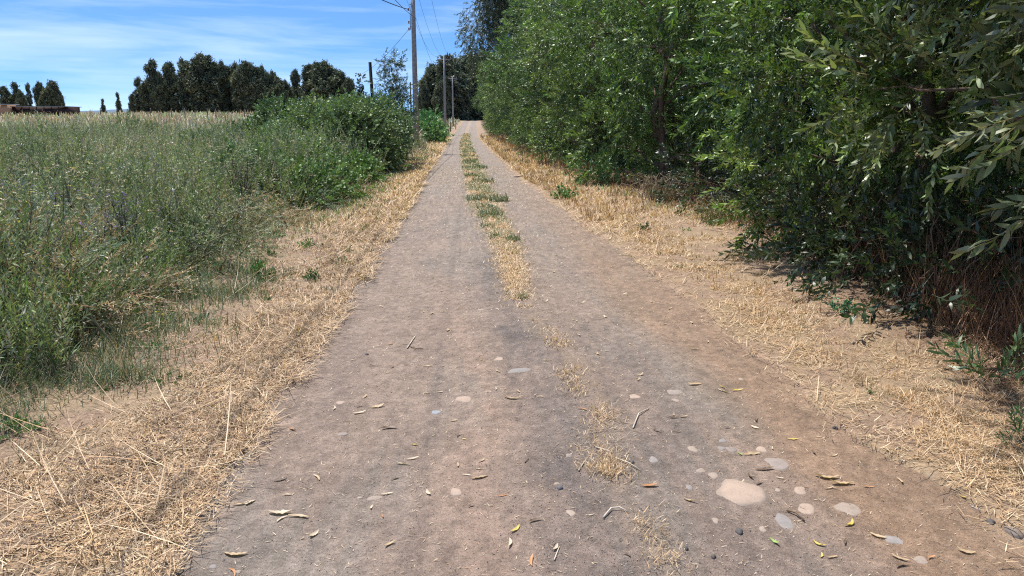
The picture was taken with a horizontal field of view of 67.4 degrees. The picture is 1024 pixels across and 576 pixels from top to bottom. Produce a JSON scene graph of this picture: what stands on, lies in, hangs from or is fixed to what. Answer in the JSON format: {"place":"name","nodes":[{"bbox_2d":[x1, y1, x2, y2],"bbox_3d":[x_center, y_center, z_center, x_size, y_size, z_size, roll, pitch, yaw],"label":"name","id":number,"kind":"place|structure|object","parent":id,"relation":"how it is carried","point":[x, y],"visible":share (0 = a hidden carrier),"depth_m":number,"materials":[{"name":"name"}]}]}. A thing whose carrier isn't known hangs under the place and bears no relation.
{"place":"outdoors","nodes":[
{"label":"outdoors","id":0,"kind":"place"},
{"bbox_2d":[0,0,968,114],"label":"sky","id":1,"kind":"structure","parent":0,"point":[94,50],"materials":[{"name":"blue"}]},
{"bbox_2d":[0,115,1023,575],"bbox_3d":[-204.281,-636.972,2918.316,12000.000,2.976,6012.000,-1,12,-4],"label":"ground","id":2,"kind":"structure","parent":0,"point":[674,277],"depth_m":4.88,"materials":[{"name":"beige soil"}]},
{"bbox_2d":[0,411,42,439],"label":"leafy weed","id":3,"kind":"object","parent":2,"relation":"on","point":[23,420],"visible":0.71,"depth_m":3.92,"materials":[{"name":"green plant"}]},
{"bbox_2d":[0,190,86,306],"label":"weed clump","id":4,"kind":"object","parent":2,"relation":"on","point":[28,227],"visible":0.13,"depth_m":5.99,"materials":[{"name":"green plant"}]},
{"bbox_2d":[10,106,79,115],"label":"field shed","id":5,"kind":"structure","parent":2,"relation":"on","point":[48,109],"depth_m":140.73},
{"bbox_2d":[13,175,80,266],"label":"tall weed","id":6,"kind":"object","parent":2,"relation":"on","point":[45,214],"visible":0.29,"depth_m":6.42,"materials":[{"name":"green plant"}]},
{"bbox_2d":[41,79,65,105],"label":"belt tree","id":7,"kind":"object","parent":2,"relation":"on","point":[50,90],"visible":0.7,"depth_m":239.92,"materials":[{"name":"green plant"}]},
{"bbox_2d":[1,163,126,251],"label":"weed clump","id":8,"kind":"object","parent":2,"relation":"on","point":[25,186],"visible":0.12,"depth_m":7.14,"materials":[{"name":"green plant"}]},
{"bbox_2d":[0,189,159,331],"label":"weed clump","id":9,"kind":"object","parent":2,"relation":"on","point":[80,255],"visible":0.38,"depth_m":5.84,"materials":[{"name":"green plant"}]},
{"bbox_2d":[16,183,153,248],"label":"weed clump","id":10,"kind":"object","parent":2,"relation":"on","point":[80,215],"visible":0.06,"depth_m":8.01,"materials":[{"name":"green plant"}]},
{"bbox_2d":[9,195,173,282],"bbox_3d":[-3.874,-0.305,7.033,1.218,1.206,1.467,10,16,38],"label":"weed clump","id":11,"kind":"object","parent":2,"relation":"on","point":[59,229],"visible":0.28,"depth_m":6.89,"materials":[{"name":"green plant"}]},
{"bbox_2d":[0,207,198,366],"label":"reed grass","id":12,"kind":"structure","parent":2,"relation":"on","point":[77,268],"depth_m":6.49,"materials":[{"name":"green plant"}]},
{"bbox_2d":[0,223,200,352],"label":"weed clump","id":13,"kind":"object","parent":2,"relation":"on","point":[97,325],"visible":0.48,"depth_m":5.58,"materials":[{"name":"green plant"}]},
{"bbox_2d":[99,185,162,258],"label":"tall weed","id":14,"kind":"object","parent":2,"relation":"on","point":[121,220],"visible":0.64,"depth_m":7.46,"materials":[{"name":"green plant"}]},
{"bbox_2d":[106,110,163,139],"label":"bush","id":15,"kind":"object","parent":2,"relation":"on","point":[135,124],"visible":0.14,"depth_m":39.78,"materials":[{"name":"green plant"}]},
{"bbox_2d":[136,82,152,112],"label":"belt tree","id":16,"kind":"object","parent":2,"relation":"on","point":[142,92],"visible":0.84,"depth_m":212.06,"materials":[{"name":"green plant"}]},
{"bbox_2d":[1,144,294,294],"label":"vetch flowers","id":17,"kind":"object","parent":2,"relation":"on","point":[79,223],"visible":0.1,"depth_m":8.54,"materials":[{"name":"purple plant"}]},
{"bbox_2d":[142,58,159,110],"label":"belt tree","id":18,"kind":"object","parent":2,"relation":"on","point":[149,69],"visible":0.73,"depth_m":210.19,"materials":[{"name":"green plant"}]},
{"bbox_2d":[112,262,202,314],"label":"weed clump","id":19,"kind":"object","parent":2,"relation":"on","point":[149,284],"visible":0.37,"depth_m":6.65,"materials":[{"name":"green plant"}]},
{"bbox_2d":[149,70,172,113],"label":"belt tree","id":20,"kind":"object","parent":2,"relation":"on","point":[160,84],"visible":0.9,"depth_m":210.01,"materials":[{"name":"green plant"}]},
{"bbox_2d":[160,61,176,112],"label":"belt tree","id":21,"kind":"object","parent":2,"relation":"on","point":[168,69],"visible":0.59,"depth_m":211.53,"materials":[{"name":"green plant"}]},
{"bbox_2d":[121,246,224,302],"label":"weed clump","id":22,"kind":"object","parent":2,"relation":"on","point":[156,273],"visible":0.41,"depth_m":6.96,"materials":[{"name":"green plant"}]},
{"bbox_2d":[152,189,193,243],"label":"tall weed","id":23,"kind":"object","parent":2,"relation":"on","point":[167,212],"visible":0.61,"depth_m":8.76,"materials":[{"name":"green plant"}]},
{"bbox_2d":[165,72,182,112],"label":"belt tree","id":24,"kind":"object","parent":2,"relation":"on","point":[174,103],"visible":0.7,"depth_m":211.18,"materials":[{"name":"green plant"}]},
{"bbox_2d":[175,56,190,112],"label":"belt tree","id":25,"kind":"object","parent":2,"relation":"on","point":[183,101],"visible":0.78,"depth_m":209.12,"materials":[{"name":"green plant"}]},
{"bbox_2d":[178,51,226,113],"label":"belt tree","id":26,"kind":"object","parent":2,"relation":"on","point":[198,65],"visible":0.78,"depth_m":206.96,"materials":[{"name":"green plant"}]},
{"bbox_2d":[0,111,421,257],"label":"seed heads","id":27,"kind":"object","parent":2,"relation":"on","point":[114,172],"visible":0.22,"depth_m":9.34,"materials":[{"name":"plant"}]},
{"bbox_2d":[147,214,277,276],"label":"weed clump","id":28,"kind":"object","parent":2,"relation":"on","point":[205,253],"visible":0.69,"depth_m":8.05,"materials":[{"name":"green plant"}]},
{"bbox_2d":[200,69,225,113],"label":"belt tree","id":29,"kind":"object","parent":2,"relation":"on","point":[217,89],"visible":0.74,"depth_m":208.12,"materials":[{"name":"green plant"}]},
{"bbox_2d":[142,177,287,255],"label":"weed clump","id":30,"kind":"object","parent":2,"relation":"on","point":[249,222],"visible":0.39,"depth_m":9.71,"materials":[{"name":"green plant"}]},
{"bbox_2d":[0,109,431,385],"bbox_3d":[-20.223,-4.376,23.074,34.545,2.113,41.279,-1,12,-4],"label":"meadow herbs","id":31,"kind":"object","parent":2,"relation":"on","point":[38,332],"visible":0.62,"depth_m":9.13,"materials":[{"name":"green plant"}]},
{"bbox_2d":[209,60,231,113],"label":"belt tree","id":32,"kind":"object","parent":2,"relation":"on","point":[216,72],"visible":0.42,"depth_m":210.01,"materials":[{"name":"green plant"}]},
{"bbox_2d":[217,59,230,111],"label":"belt tree","id":33,"kind":"object","parent":2,"relation":"on","point":[222,67],"visible":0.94,"depth_m":210.56,"materials":[{"name":"green plant"}]},
{"bbox_2d":[150,176,301,263],"bbox_3d":[-3.509,-0.792,9.239,1.950,1.088,2.156,-1,12,-5],"label":"weed clump","id":34,"kind":"object","parent":2,"relation":"on","point":[240,221],"visible":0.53,"depth_m":9.07,"materials":[{"name":"green plant"}]},
{"bbox_2d":[0,109,459,409],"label":"meadow grass","id":35,"kind":"structure","parent":2,"relation":"on","point":[202,115],"depth_m":76.69,"materials":[{"name":"green plant"}]},
{"bbox_2d":[215,155,263,217],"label":"twiggy weed","id":36,"kind":"object","parent":2,"relation":"on","point":[230,187],"visible":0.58,"depth_m":11.83,"materials":[{"name":"green plant"}]},
{"bbox_2d":[228,59,255,113],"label":"belt tree","id":37,"kind":"object","parent":2,"relation":"on","point":[241,74],"visible":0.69,"depth_m":206.87,"materials":[{"name":"green plant"}]},
{"bbox_2d":[225,154,266,206],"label":"twiggy weed","id":38,"kind":"object","parent":2,"relation":"on","point":[236,177],"visible":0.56,"depth_m":11.74,"materials":[{"name":"green plant"}]},
{"bbox_2d":[164,90,335,145],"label":"bramble thicket","id":39,"kind":"object","parent":2,"relation":"on","point":[259,113],"visible":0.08,"depth_m":29.14,"materials":[{"name":"green plant"}]},
{"bbox_2d":[242,74,262,112],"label":"belt tree","id":40,"kind":"object","parent":2,"relation":"on","point":[254,83],"visible":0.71,"depth_m":206.94,"materials":[{"name":"green plant"}]},
{"bbox_2d":[196,186,318,237],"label":"weed clump","id":41,"kind":"object","parent":2,"relation":"on","point":[265,199],"visible":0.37,"depth_m":11.04,"materials":[{"name":"green plant"}]},
{"bbox_2d":[257,71,274,111],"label":"belt tree","id":42,"kind":"object","parent":2,"relation":"on","point":[264,85],"visible":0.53,"depth_m":207.50,"materials":[{"name":"green plant"}]},
{"bbox_2d":[267,75,288,112],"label":"belt tree","id":43,"kind":"object","parent":2,"relation":"on","point":[278,89],"visible":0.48,"depth_m":207.27,"materials":[{"name":"green plant"}]},
{"bbox_2d":[185,136,377,210],"bbox_3d":[-4.473,-2.167,15.179,3.318,1.685,5.094,-1,12,-4],"label":"bramble","id":44,"kind":"object","parent":2,"relation":"on","point":[341,184],"visible":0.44,"depth_m":14.19,"materials":[{"name":"green plant"}]},
{"bbox_2d":[289,68,301,101],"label":"belt tree","id":45,"kind":"object","parent":2,"relation":"on","point":[295,77],"visible":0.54,"depth_m":214.64,"materials":[{"name":"green plant"}]},
{"bbox_2d":[295,63,322,105],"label":"belt tree","id":46,"kind":"object","parent":2,"relation":"on","point":[304,88],"visible":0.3,"depth_m":202.11,"materials":[{"name":"green plant"}]},
{"bbox_2d":[237,118,391,185],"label":"bramble","id":47,"kind":"object","parent":2,"relation":"on","point":[368,165],"visible":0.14,"depth_m":18.91,"materials":[{"name":"green plant"}]},
{"bbox_2d":[288,187,340,209],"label":"weed clump","id":48,"kind":"object","parent":2,"relation":"on","point":[319,206],"visible":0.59,"depth_m":13.42,"materials":[{"name":"green plant"}]},
{"bbox_2d":[307,59,342,107],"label":"belt tree","id":49,"kind":"object","parent":2,"relation":"on","point":[323,75],"visible":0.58,"depth_m":199.82,"materials":[{"name":"green plant"}]},
{"bbox_2d":[235,86,422,172],"bbox_3d":[-5.804,-4.932,24.598,5.898,3.064,8.076,-1,12,-4],"label":"bramble thicket","id":50,"kind":"object","parent":2,"relation":"on","point":[358,115],"visible":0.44,"depth_m":23.02,"materials":[{"name":"green plant"}]},
{"bbox_2d":[316,123,390,175],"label":"weed clump","id":51,"kind":"object","parent":2,"relation":"on","point":[357,146],"visible":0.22,"depth_m":21.38,"materials":[{"name":"green plant"}]},
{"bbox_2d":[364,47,422,142],"bbox_3d":[-4.288,-6.560,27.997,2.066,4.297,1.919,-1,12,-4],"label":"young tree","id":52,"kind":"object","parent":2,"relation":"on","point":[397,78],"visible":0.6,"depth_m":27.72,"materials":[{"name":"green plant"}]},
{"bbox_2d":[411,0,419,147],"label":"utility pole","id":53,"kind":"object","parent":2,"relation":"on","point":[414,58],"visible":0.61,"depth_m":38.19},
{"bbox_2d":[419,82,430,110],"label":"belt tree","id":54,"kind":"object","parent":2,"relation":"on","point":[425,93],"visible":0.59,"depth_m":195.16,"materials":[{"name":"green plant"}]},
{"bbox_2d":[396,104,454,142],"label":"roadside bush","id":55,"kind":"object","parent":2,"relation":"on","point":[433,131],"visible":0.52,"depth_m":52.82,"materials":[{"name":"green plant"}]},
{"bbox_2d":[418,61,437,116],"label":"belt tree","id":56,"kind":"object","parent":2,"relation":"on","point":[429,75],"visible":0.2,"depth_m":198.25,"materials":[{"name":"green plant"}]},
{"bbox_2d":[431,79,451,120],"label":"belt tree","id":57,"kind":"object","parent":2,"relation":"on","point":[438,97],"visible":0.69,"depth_m":192.68,"materials":[{"name":"green plant"}]},
{"bbox_2d":[425,52,472,119],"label":"belt tree","id":58,"kind":"object","parent":2,"relation":"on","point":[459,90],"visible":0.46,"depth_m":195.27,"materials":[{"name":"green plant"}]},
{"bbox_2d":[454,79,472,120],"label":"belt tree","id":59,"kind":"object","parent":2,"relation":"on","point":[464,113],"visible":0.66,"depth_m":197.12,"materials":[{"name":"green plant"}]},
{"bbox_2d":[460,51,484,120],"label":"belt tree","id":60,"kind":"object","parent":2,"relation":"on","point":[476,114],"visible":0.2,"depth_m":206.38,"materials":[{"name":"green plant"}]},
{"bbox_2d":[470,73,498,132],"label":"hedge tree","id":61,"kind":"object","parent":2,"relation":"on","point":[479,91],"visible":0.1,"depth_m":91.00,"materials":[{"name":"green plant"}]},
{"bbox_2d":[474,49,516,135],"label":"hedge tree","id":62,"kind":"object","parent":2,"relation":"on","point":[497,120],"visible":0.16,"depth_m":66.51,"materials":[{"name":"green plant"}]},
{"bbox_2d":[454,0,551,88],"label":"eucalyptus tree","id":63,"kind":"object","parent":2,"relation":"on","point":[495,13],"visible":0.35,"depth_m":67.71,"materials":[{"name":"green plant"}]},
{"bbox_2d":[0,140,1008,527],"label":"verge greenery","id":64,"kind":"object","parent":2,"relation":"on","point":[84,374],"visible":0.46,"depth_m":5.68,"materials":[{"name":"green plant"}]},
{"bbox_2d":[489,32,523,138],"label":"hedge tree","id":65,"kind":"object","parent":2,"relation":"on","point":[502,110],"visible":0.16,"depth_m":56.84,"materials":[{"name":"green plant"}]},
{"bbox_2d":[484,15,553,145],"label":"hedge tree","id":66,"kind":"object","parent":2,"relation":"on","point":[511,106],"visible":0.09,"depth_m":47.07,"materials":[{"name":"green plant"}]},
{"bbox_2d":[478,0,582,148],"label":"hedge tree","id":67,"kind":"object","parent":2,"relation":"on","point":[502,49],"visible":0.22,"depth_m":38.43,"materials":[{"name":"green plant"}]},
{"bbox_2d":[500,0,612,156],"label":"hedge tree","id":68,"kind":"object","parent":2,"relation":"on","point":[535,87],"visible":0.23,"depth_m":32.48,"materials":[{"name":"green plant"}]},
{"bbox_2d":[550,182,579,198],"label":"leafy weed","id":69,"kind":"object","parent":2,"relation":"on","point":[564,193],"visible":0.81,"depth_m":15.76,"materials":[{"name":"green plant"}]},
{"bbox_2d":[513,0,657,168],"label":"hedge tree","id":70,"kind":"object","parent":2,"relation":"on","point":[590,89],"visible":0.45,"depth_m":25.61,"materials":[{"name":"green plant"}]},
{"bbox_2d":[517,0,657,163],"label":"hedge tree","id":71,"kind":"object","parent":2,"relation":"on","point":[530,25],"visible":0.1,"depth_m":28.52,"materials":[{"name":"green plant"}]},
{"bbox_2d":[561,145,622,183],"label":"shrub","id":72,"kind":"object","parent":2,"relation":"on","point":[607,160],"visible":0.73,"depth_m":19.05,"materials":[{"name":"green plant"}]},
{"bbox_2d":[577,0,731,176],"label":"hedge tree","id":73,"kind":"object","parent":2,"relation":"on","point":[596,13],"visible":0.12,"depth_m":21.24,"materials":[{"name":"green plant"}]},
{"bbox_2d":[542,0,768,187],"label":"hedge tree","id":74,"kind":"object","parent":2,"relation":"on","point":[656,113],"visible":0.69,"depth_m":18.40,"materials":[{"name":"green plant"}]},
{"bbox_2d":[619,172,704,201],"bbox_3d":[2.974,-1.950,14.932,1.653,0.646,1.135,-1,12,-4],"label":"brushwood","id":75,"kind":"object","parent":2,"relation":"on","point":[654,197],"visible":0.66,"depth_m":14.91,"materials":[{"name":"plant"}]},
{"bbox_2d":[634,126,772,209],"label":"shade shrub","id":76,"kind":"object","parent":2,"relation":"on","point":[709,176],"visible":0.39,"depth_m":14.75,"materials":[{"name":"green plant"}]},
{"bbox_2d":[600,1,810,174],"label":"hedge tree","id":77,"kind":"object","parent":2,"relation":"on","point":[712,98],"visible":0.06,"depth_m":22.78,"materials":[{"name":"green plant"}]},
{"bbox_2d":[688,196,749,224],"bbox_3d":[3.252,-1.222,11.895,1.101,0.518,0.885,1,12,5],"label":"brushwood","id":78,"kind":"object","parent":2,"relation":"on","point":[714,214],"visible":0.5,"depth_m":11.85,"materials":[{"name":"plant"}]},
{"bbox_2d":[670,118,830,221],"bbox_3d":[4.173,-1.818,12.735,3.072,2.094,2.754,-1,12,-4],"label":"shade shrub","id":79,"kind":"object","parent":2,"relation":"on","point":[741,175],"visible":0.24,"depth_m":12.71,"materials":[{"name":"green plant"}]},
{"bbox_2d":[487,131,1023,439],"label":"dry undergrowth","id":80,"kind":"object","parent":2,"relation":"on","point":[1011,297],"visible":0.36,"depth_m":6.20,"materials":[{"name":"plant"}]},
{"bbox_2d":[651,0,896,203],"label":"hedge tree","id":81,"kind":"object","parent":2,"relation":"on","point":[710,46],"visible":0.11,"depth_m":14.37,"materials":[{"name":"green plant"}]},
{"bbox_2d":[682,0,887,190],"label":"hedge tree","id":82,"kind":"object","parent":2,"relation":"on","point":[694,17],"visible":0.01,"depth_m":18.04,"materials":[{"name":"green plant"}]},
{"bbox_2d":[698,148,896,234],"bbox_3d":[4.295,-1.173,10.662,3.081,1.643,2.608,-8,15,-34],"label":"shade shrub","id":83,"kind":"object","parent":2,"relation":"on","point":[767,192],"visible":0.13,"depth_m":10.80,"materials":[{"name":"green plant"}]},
{"bbox_2d":[717,141,954,271],"bbox_3d":[3.974,-0.905,9.127,3.229,1.650,2.449,-7,14,-30],"label":"shade shrub","id":84,"kind":"object","parent":2,"relation":"on","point":[787,186],"visible":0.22,"depth_m":8.93,"materials":[{"name":"green plant"}]},
{"bbox_2d":[661,0,1023,262],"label":"hedge tree","id":85,"kind":"object","parent":2,"relation":"on","point":[750,115],"visible":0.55,"depth_m":8.20,"materials":[{"name":"green plant"}]},
{"bbox_2d":[824,294,860,312],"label":"leafy weed","id":86,"kind":"object","parent":2,"relation":"on","point":[844,306],"visible":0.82,"depth_m":6.41,"materials":[{"name":"green plant"}]},
{"bbox_2d":[733,140,993,297],"bbox_3d":[3.587,-0.533,7.719,2.726,1.902,2.685,-1,12,-4],"label":"shade shrub","id":87,"kind":"object","parent":2,"relation":"on","point":[839,206],"visible":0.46,"depth_m":7.52,"materials":[{"name":"green plant"}]},
{"bbox_2d":[721,0,1023,216],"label":"hedge tree","id":88,"kind":"object","parent":2,"relation":"on","point":[779,51],"visible":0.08,"depth_m":12.00,"materials":[{"name":"green plant"}]},
{"bbox_2d":[738,0,1023,210],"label":"hedge tree","id":89,"kind":"object","parent":2,"relation":"on","point":[814,121],"visible":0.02,"depth_m":13.76,"materials":[{"name":"green plant"}]},
{"bbox_2d":[779,0,1023,222],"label":"hedge tree","id":90,"kind":"object","parent":2,"relation":"on","point":[983,59],"visible":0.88,"depth_m":6.10,"materials":[{"name":"green plant"}]},
{"bbox_2d":[787,0,1023,233],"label":"hedge tree","id":91,"kind":"object","parent":2,"relation":"on","point":[961,118],"visible":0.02,"depth_m":10.64,"materials":[{"name":"green plant"}]},
{"bbox_2d":[795,147,1023,345],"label":"shade shrub","id":92,"kind":"object","parent":2,"relation":"on","point":[909,251],"visible":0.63,"depth_m":6.23,"materials":[{"name":"green plant"}]},
{"bbox_2d":[926,323,1023,386],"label":"leafy weed","id":93,"kind":"object","parent":2,"relation":"on","point":[1020,335],"visible":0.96,"depth_m":4.86,"materials":[{"name":"green plant"}]},
{"bbox_2d":[928,0,1023,260],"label":"hedge tree","id":94,"kind":"object","parent":2,"relation":"on","point":[1005,113],"visible":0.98,"depth_m":4.18,"materials":[{"name":"green plant"}]},
{"bbox_2d":[994,403,1023,444],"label":"leafy weed","id":95,"kind":"object","parent":2,"relation":"on","point":[1019,421],"visible":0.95,"depth_m":3.84,"materials":[{"name":"green plant"}]},
{"bbox_2d":[147,121,1023,575],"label":"dirt track","id":96,"kind":"structure","parent":0,"point":[793,553],"depth_m":3.87,"materials":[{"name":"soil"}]},
{"bbox_2d":[456,133,694,575],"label":"median straw","id":97,"kind":"object","parent":96,"relation":"on","point":[513,285],"visible":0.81,"depth_m":8.00,"materials":[{"name":"plant"}]},
{"bbox_2d":[173,166,1023,575],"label":"leaf crumbs","id":98,"kind":"object","parent":96,"relation":"on","point":[561,408],"visible":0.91,"depth_m":4.26,"materials":[{"name":"plant"}]},
{"bbox_2d":[716,479,766,506],"bbox_3d":[1.017,0.914,3.403,0.233,0.029,0.273,7,14,30],"label":"flat stone","id":99,"kind":"object","parent":96,"relation":"on","point":[739,493],"visible":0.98,"depth_m":3.39,"materials":[{"name":"beige stone"}]},
{"bbox_2d":[764,458,789,470],"bbox_3d":[1.286,0.850,3.708,0.113,0.015,0.149,-1,12,-4],"label":"embedded stone","id":100,"kind":"object","parent":96,"relation":"on","point":[776,463],"visible":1,"depth_m":3.70,"materials":[{"name":"beige stone"}]},
{"bbox_2d":[775,513,794,528],"bbox_3d":[1.125,0.968,3.183,0.079,0.012,0.149,-1,12,-4],"label":"embedded stone","id":101,"kind":"object","parent":96,"relation":"on","point":[784,521],"visible":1,"depth_m":3.17,"materials":[{"name":"grey stone"}]},
{"bbox_2d":[834,502,860,515],"bbox_3d":[1.440,0.942,3.276,0.119,0.013,0.122,-10,16,-38],"label":"embedded stone","id":102,"kind":"object","parent":96,"relation":"on","point":[851,509],"visible":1,"depth_m":3.27,"materials":[{"name":"beige stone"}]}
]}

